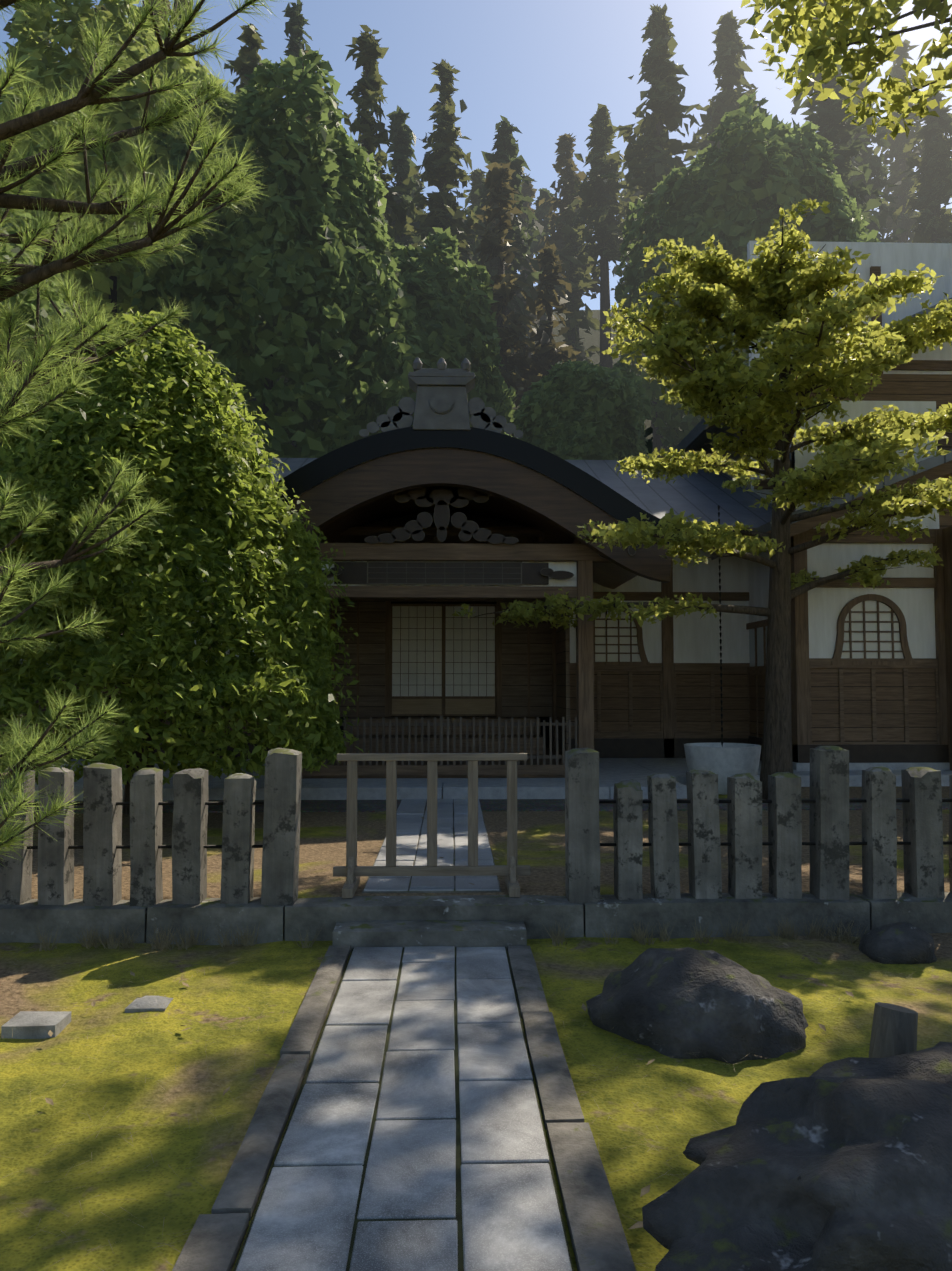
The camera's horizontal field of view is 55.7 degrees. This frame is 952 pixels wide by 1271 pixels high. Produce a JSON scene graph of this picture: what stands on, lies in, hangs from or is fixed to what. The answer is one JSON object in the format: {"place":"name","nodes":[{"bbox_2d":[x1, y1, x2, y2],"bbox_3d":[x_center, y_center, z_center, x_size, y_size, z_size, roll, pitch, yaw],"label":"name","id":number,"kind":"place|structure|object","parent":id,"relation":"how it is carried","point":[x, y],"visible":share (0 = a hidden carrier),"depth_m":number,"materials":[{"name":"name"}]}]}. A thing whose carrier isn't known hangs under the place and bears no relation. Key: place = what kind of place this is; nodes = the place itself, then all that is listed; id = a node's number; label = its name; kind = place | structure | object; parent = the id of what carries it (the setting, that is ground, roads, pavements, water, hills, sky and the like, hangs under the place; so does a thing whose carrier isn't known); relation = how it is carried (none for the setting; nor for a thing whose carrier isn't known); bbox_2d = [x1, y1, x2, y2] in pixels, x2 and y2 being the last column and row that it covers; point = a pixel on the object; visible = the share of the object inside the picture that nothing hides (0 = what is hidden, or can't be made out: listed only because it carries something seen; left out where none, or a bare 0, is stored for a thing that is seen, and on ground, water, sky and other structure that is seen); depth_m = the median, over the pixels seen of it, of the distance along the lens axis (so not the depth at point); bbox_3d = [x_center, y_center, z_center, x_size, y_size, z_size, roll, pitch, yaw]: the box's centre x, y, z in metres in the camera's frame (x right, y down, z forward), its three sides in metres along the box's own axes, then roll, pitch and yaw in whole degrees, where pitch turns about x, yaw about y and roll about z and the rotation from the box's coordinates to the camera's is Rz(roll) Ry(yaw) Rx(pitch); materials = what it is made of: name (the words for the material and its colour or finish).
{"place":"outdoors","nodes":[
{"label":"outdoors","id":0,"kind":"place"},
{"bbox_2d":[356,601,529,716],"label":"wooden posts","id":1,"kind":"object","parent":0,"point":[387,661],"depth_m":14.54,"materials":[{"name":"brown wood"}]},
{"bbox_2d":[367,561,521,584],"bbox_3d":[-0.403,-0.804,11.591,1.995,0.300,0.015,0,-3,-2],"label":"transom wire frame","id":2,"kind":"object","parent":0,"point":[425,578],"visible":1,"depth_m":11.59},
{"bbox_2d":[302,561,593,778],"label":"porch posts","id":3,"kind":"object","parent":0,"point":[584,682],"visible":0.25,"depth_m":11.56,"materials":[{"name":"brown wood"}]},
{"bbox_2d":[313,494,636,588],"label":"karahafu soffit","id":4,"kind":"structure","parent":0,"point":[611,575],"depth_m":13.31,"materials":[{"name":"brown wood"}]},
{"bbox_2d":[0,310,951,1270],"bbox_3d":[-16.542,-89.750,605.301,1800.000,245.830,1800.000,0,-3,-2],"label":"ground","id":5,"kind":"structure","parent":0,"point":[156,1198],"depth_m":3.92,"materials":[{"name":"green plant"}]},
{"bbox_2d":[0,142,80,357],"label":"tree","id":6,"kind":"object","parent":5,"relation":"on","point":[31,211],"visible":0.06,"depth_m":19.86,"materials":[{"name":"green plant"}]},
{"bbox_2d":[0,208,127,723],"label":"tree","id":7,"kind":"object","parent":5,"relation":"on","point":[49,309],"visible":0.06,"depth_m":11.11,"materials":[{"name":"green plant"}]},
{"bbox_2d":[0,0,261,392],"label":"tree","id":8,"kind":"object","parent":5,"relation":"on","point":[115,282],"visible":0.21,"depth_m":21.77,"materials":[{"name":"green plant"}]},
{"bbox_2d":[0,0,285,866],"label":"pine tree","id":9,"kind":"object","parent":5,"relation":"on","point":[95,93],"visible":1,"depth_m":4.31,"materials":[{"name":"green plant"}]},
{"bbox_2d":[0,306,368,814],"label":"shrub leaves","id":10,"kind":"object","parent":5,"relation":"on","point":[170,410],"visible":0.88,"depth_m":8.14,"materials":[{"name":"green plant"}]},
{"bbox_2d":[129,48,423,457],"bbox_3d":[-5.418,-6.646,23.179,7.048,16.208,7.308,2,-3,-29],"label":"tree","id":11,"kind":"object","parent":5,"relation":"on","point":[313,239],"visible":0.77,"depth_m":21.08,"materials":[{"name":"green plant"}]},
{"bbox_2d":[287,227,517,447],"bbox_3d":[-2.156,-6.901,27.222,6.413,11.307,6.403,-1,-3,19],"label":"tree","id":12,"kind":"object","parent":5,"relation":"on","point":[454,322],"visible":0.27,"depth_m":25.73,"materials":[{"name":"green plant"}]},
{"bbox_2d":[233,947,573,1270],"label":"paving joints","id":13,"kind":"object","parent":5,"relation":"on","point":[458,1218],"visible":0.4,"depth_m":3.08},
{"bbox_2d":[236,946,571,1270],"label":"path tiles","id":14,"kind":"object","parent":5,"relation":"on","point":[304,1218],"visible":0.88,"depth_m":3.06,"materials":[{"name":"grey stone"}]},
{"bbox_2d":[172,945,635,1270],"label":"path edging stones","id":15,"kind":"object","parent":5,"relation":"on","point":[215,1239],"depth_m":3.03,"materials":[{"name":"stone"}]},
{"bbox_2d":[332,920,526,951],"bbox_3d":[-0.277,1.831,5.448,1.159,0.179,0.287,0,-3,-2],"label":"stone step","id":16,"kind":"object","parent":5,"relation":"on","point":[454,933],"visible":0.73,"depth_m":5.32,"materials":[{"name":"grey stone"}]},
{"bbox_2d":[362,811,500,892],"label":"paving joints","id":17,"kind":"object","parent":5,"relation":"on","point":[408,891],"visible":0.14,"depth_m":5.92,"materials":[{"name":"stone"}]},
{"bbox_2d":[364,799,498,890],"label":"path tiles","id":18,"kind":"object","parent":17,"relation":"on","point":[410,812],"visible":0.6,"depth_m":7.26,"materials":[{"name":"grey stone"}]},
{"bbox_2d":[14,810,856,1228],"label":"fallen leaves","id":19,"kind":"object","parent":5,"relation":"on","point":[634,1226],"visible":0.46,"depth_m":4.01,"materials":[{"name":"brown plant"}]},
{"bbox_2d":[339,602,548,747],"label":"door track","id":20,"kind":"structure","parent":5,"relation":"on","point":[546,719],"depth_m":14.68,"materials":[{"name":"brown wood"}]},
{"bbox_2d":[0,0,951,457],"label":"forest","id":21,"kind":"object","parent":5,"relation":"on","point":[498,240],"visible":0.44,"depth_m":39.01,"materials":[{"name":"green plant"}]},
{"bbox_2d":[0,373,951,770],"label":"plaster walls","id":22,"kind":"structure","parent":5,"relation":"on","point":[870,675],"depth_m":12.78,"materials":[{"name":"white paint"}]},
{"bbox_2d":[201,458,771,527],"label":"roof","id":23,"kind":"structure","parent":22,"relation":"on","point":[701,494],"depth_m":15.91,"materials":[{"name":"metal"}]},
{"bbox_2d":[333,526,755,551],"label":"roof eave trim","id":24,"kind":"structure","parent":23,"relation":"attached to","point":[432,531],"depth_m":13.47,"materials":[{"name":"brown wood"}]},
{"bbox_2d":[348,536,536,542],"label":"roof soffit","id":25,"kind":"structure","parent":24,"relation":"on","point":[449,539],"depth_m":14.33,"materials":[{"name":"brown wood"}]},
{"bbox_2d":[749,626,766,666],"bbox_3d":[4.491,0.154,13.726,0.010,0.610,1.930,0,-3,-2],"label":"wing window glass","id":26,"kind":"object","parent":22,"relation":"attached to","point":[760,656],"visible":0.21,"depth_m":14.30,"materials":[{"name":"grey glass"}]},
{"bbox_2d":[0,892,951,944],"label":"stone curb","id":27,"kind":"structure","parent":5,"relation":"on","point":[20,922],"depth_m":5.57,"materials":[{"name":"grey stone"}]},
{"bbox_2d":[333,753,530,897],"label":"gate bars","id":28,"kind":"object","parent":27,"relation":"on","point":[511,871],"visible":1,"depth_m":5.94,"materials":[{"name":"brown wood"}]},
{"bbox_2d":[0,746,951,907],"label":"stone fence posts","id":29,"kind":"object","parent":27,"relation":"on","point":[828,829],"visible":0.88,"depth_m":5.67,"materials":[{"name":"grey stone"}]},
{"bbox_2d":[27,799,951,848],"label":"fence rails","id":30,"kind":"object","parent":29,"relation":"attached to","point":[600,802],"depth_m":5.74,"materials":[{"name":"grey"}]},
{"bbox_2d":[0,934,951,1270],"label":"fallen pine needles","id":31,"kind":"object","parent":5,"relation":"on","point":[286,1034],"visible":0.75,"depth_m":3.63,"materials":[{"name":"brown plant"}]},
{"bbox_2d":[34,798,948,812],"bbox_3d":[-0.400,1.888,9.959,28.000,0.032,0.900,0,-3,-2],"label":"gravel strip","id":32,"kind":"object","parent":5,"relation":"on","point":[485,805],"depth_m":9.82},
{"bbox_2d":[35,758,951,800],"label":"stone platform","id":33,"kind":"structure","parent":5,"relation":"on","point":[612,771],"depth_m":10.72,"materials":[{"name":"grey stone"}]},
{"bbox_2d":[303,717,564,778],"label":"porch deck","id":34,"kind":"structure","parent":33,"relation":"on","point":[451,719],"depth_m":13.16,"materials":[{"name":"brown wood"}]},
{"bbox_2d":[303,543,612,775],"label":"porch beams","id":35,"kind":"structure","parent":33,"relation":"on","point":[490,552],"depth_m":11.55,"materials":[{"name":"brown wood"}]},
{"bbox_2d":[334,562,548,584],"bbox_3d":[-0.442,-0.802,11.624,2.760,0.280,0.045,0,-3,-2],"label":"transom carved panel","id":36,"kind":"object","parent":35,"relation":"attached to","point":[354,572],"visible":0.71,"depth_m":11.60,"materials":[{"name":"brown wood"}]},
{"bbox_2d":[390,604,496,715],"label":"shoji frames","id":37,"kind":"structure","parent":35,"relation":"on","point":[443,697],"depth_m":14.56,"materials":[{"name":"brown wood"}]},
{"bbox_2d":[392,606,494,695],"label":"shoji paper panels","id":38,"kind":"object","parent":37,"relation":"in","point":[465,644],"depth_m":14.60,"materials":[{"name":"white paper"}]},
{"bbox_2d":[392,699,494,713],"bbox_3d":[-0.525,1.153,14.551,1.720,0.300,0.022,0,-3,-2],"label":"door lower panel","id":39,"kind":"object","parent":37,"relation":"in","point":[434,706],"visible":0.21,"depth_m":14.54,"materials":[{"name":"brown wood"}]},
{"bbox_2d":[317,716,577,764],"bbox_3d":[-0.441,1.336,11.490,3.500,0.625,0.060,0,-3,-2],"label":"picket fence","id":40,"kind":"object","parent":35,"relation":"on","point":[518,724],"visible":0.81,"depth_m":11.48,"materials":[{"name":"brown wood"}]},
{"bbox_2d":[327,599,569,750],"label":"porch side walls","id":41,"kind":"structure","parent":35,"relation":"on","point":[563,669],"depth_m":13.72,"materials":[{"name":"brown wood"}]},
{"bbox_2d":[334,601,551,716],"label":"wooden wall panels","id":42,"kind":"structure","parent":41,"relation":"attached to","point":[372,668],"depth_m":14.57,"materials":[{"name":"brown wood"}]},
{"bbox_2d":[321,561,576,586],"bbox_3d":[-0.443,-0.795,11.672,3.500,0.330,0.040,0,-3,-2],"label":"porch transom plaster","id":43,"kind":"object","parent":35,"relation":"attached to","point":[571,567],"visible":0.21,"depth_m":11.69,"materials":[{"name":"white paint"}]},
{"bbox_2d":[221,426,679,543],"bbox_3d":[-0.497,-1.724,13.702,5.926,1.502,5.200,0,-3,-2],"label":"curved roof edge","id":44,"kind":"object","parent":35,"relation":"on","point":[553,467],"visible":0.25,"depth_m":11.15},
{"bbox_2d":[359,357,523,437],"bbox_3d":[-0.496,-2.821,13.725,2.040,0.989,5.270,0,-3,-2],"label":"ridge ornament","id":45,"kind":"object","parent":44,"relation":"on","point":[441,402],"visible":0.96,"depth_m":11.14,"materials":[{"name":"grey tile"}]},
{"bbox_2d":[365,486,518,544],"bbox_3d":[-0.438,-1.581,11.537,1.974,0.826,0.032,0,-3,-2],"label":"carved gable ornament","id":46,"kind":"object","parent":44,"relation":"attached to","point":[441,498],"visible":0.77,"depth_m":11.52,"materials":[{"name":"grey"}]},
{"bbox_2d":[287,448,671,582],"bbox_3d":[-0.430,-1.496,11.223,5.759,1.657,0.170,0,-3,-2],"label":"curved gable board","id":47,"kind":"object","parent":44,"relation":"attached to","point":[567,510],"visible":0.85,"depth_m":11.17,"materials":[{"name":"brown wood"}]},
{"bbox_2d":[322,553,605,579],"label":"beam end scrolls","id":48,"kind":"object","parent":35,"relation":"attached to","point":[558,575],"visible":0.23,"depth_m":11.54,"materials":[{"name":"grey"}]},
{"bbox_2d":[512,359,651,459],"bbox_3d":[2.435,-2.184,21.185,3.525,9.130,3.509,2,-4,-38],"label":"bush","id":49,"kind":"object","parent":5,"relation":"on","point":[569,402],"visible":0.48,"depth_m":20.22,"materials":[{"name":"green plant"}]},
{"bbox_2d":[586,947,808,1063],"bbox_3d":[1.030,1.645,4.150,0.995,0.369,0.806,0,-3,-2],"label":"rock","id":50,"kind":"object","parent":5,"relation":"on","point":[679,1003],"visible":0.9,"depth_m":3.92,"materials":[{"name":"grey stone"}]},
{"bbox_2d":[452,199,951,799],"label":"tree","id":51,"kind":"object","parent":5,"relation":"on","point":[788,305],"visible":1,"depth_m":10.11,"materials":[{"name":"green plant"}]},
{"bbox_2d":[684,505,760,794],"bbox_3d":[3.086,0.147,11.348,0.940,3.615,0.940,0,-3,-2],"label":"stone basin","id":52,"kind":"object","parent":5,"relation":"on","point":[723,761],"visible":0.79,"depth_m":10.92,"materials":[{"name":"grey stone"}]},
{"bbox_2d":[614,91,880,489],"bbox_3d":[8.188,-8.545,26.854,7.985,14.738,7.480,0,-3,-2],"label":"tree","id":53,"kind":"object","parent":5,"relation":"on","point":[740,187],"visible":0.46,"depth_m":24.76,"materials":[{"name":"green plant"}]},
{"bbox_2d":[642,1041,951,1270],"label":"rock","id":54,"kind":"object","parent":5,"relation":"on","point":[844,1164],"visible":1,"depth_m":2.34,"materials":[{"name":"grey stone"}]},
{"bbox_2d":[672,298,951,461],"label":"roof","id":55,"kind":"structure","parent":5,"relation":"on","point":[695,439],"depth_m":18.50,"materials":[{"name":"tile"}]},
{"bbox_2d":[705,356,851,429],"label":"roof soffit","id":56,"kind":"structure","parent":55,"relation":"attached to","point":[707,427],"depth_m":16.82,"materials":[{"name":"brown wood"}]},
{"bbox_2d":[747,241,951,502],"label":"building wall","id":57,"kind":"structure","parent":55,"relation":"attached to","point":[888,257],"depth_m":17.21,"materials":[{"name":"white paint"}]},
{"bbox_2d":[752,266,951,504],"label":"gable beams","id":58,"kind":"structure","parent":57,"relation":"attached to","point":[930,365],"depth_m":17.08,"materials":[{"name":"brown wood"}]},
{"bbox_2d":[709,449,951,559],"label":"wing roof","id":59,"kind":"structure","parent":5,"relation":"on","point":[930,462],"depth_m":12.04,"materials":[{"name":"metal"}]},
{"bbox_2d":[766,460,951,536],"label":"wing roof bargeboard","id":60,"kind":"object","parent":59,"relation":"attached to","point":[931,474],"visible":0.29,"depth_m":12.04,"materials":[{"name":"brown wood"}]},
{"bbox_2d":[740,0,951,139],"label":"foliage","id":61,"kind":"object","parent":5,"relation":"on","point":[820,40],"visible":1,"depth_m":10.68,"materials":[{"name":"green plant"}]},
{"bbox_2d":[869,1002,917,1057],"bbox_3d":[1.592,1.604,3.436,0.200,0.372,0.190,0,-3,-2],"label":"stone post","id":62,"kind":"object","parent":5,"relation":"on","point":[894,1031],"visible":0.5,"depth_m":3.40,"materials":[{"name":"grey stone"}]},
{"bbox_2d":[859,922,936,963],"bbox_3d":[2.482,1.785,5.288,0.439,0.190,0.412,0,-3,-2],"label":"rock","id":63,"kind":"object","parent":5,"relation":"on","point":[902,943],"visible":0.96,"depth_m":5.16,"materials":[{"name":"grey stone"}]},
{"bbox_2d":[0,0,951,309],"label":"sky","id":64,"kind":"structure","parent":0,"point":[545,67],"materials":[{"name":"blue"}]},
{"bbox_2d":[572,525,598,544],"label":"porch side beams","id":65,"kind":"structure","parent":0,"point":[588,528],"depth_m":11.05,"materials":[{"name":"brown wood"}]}
]}

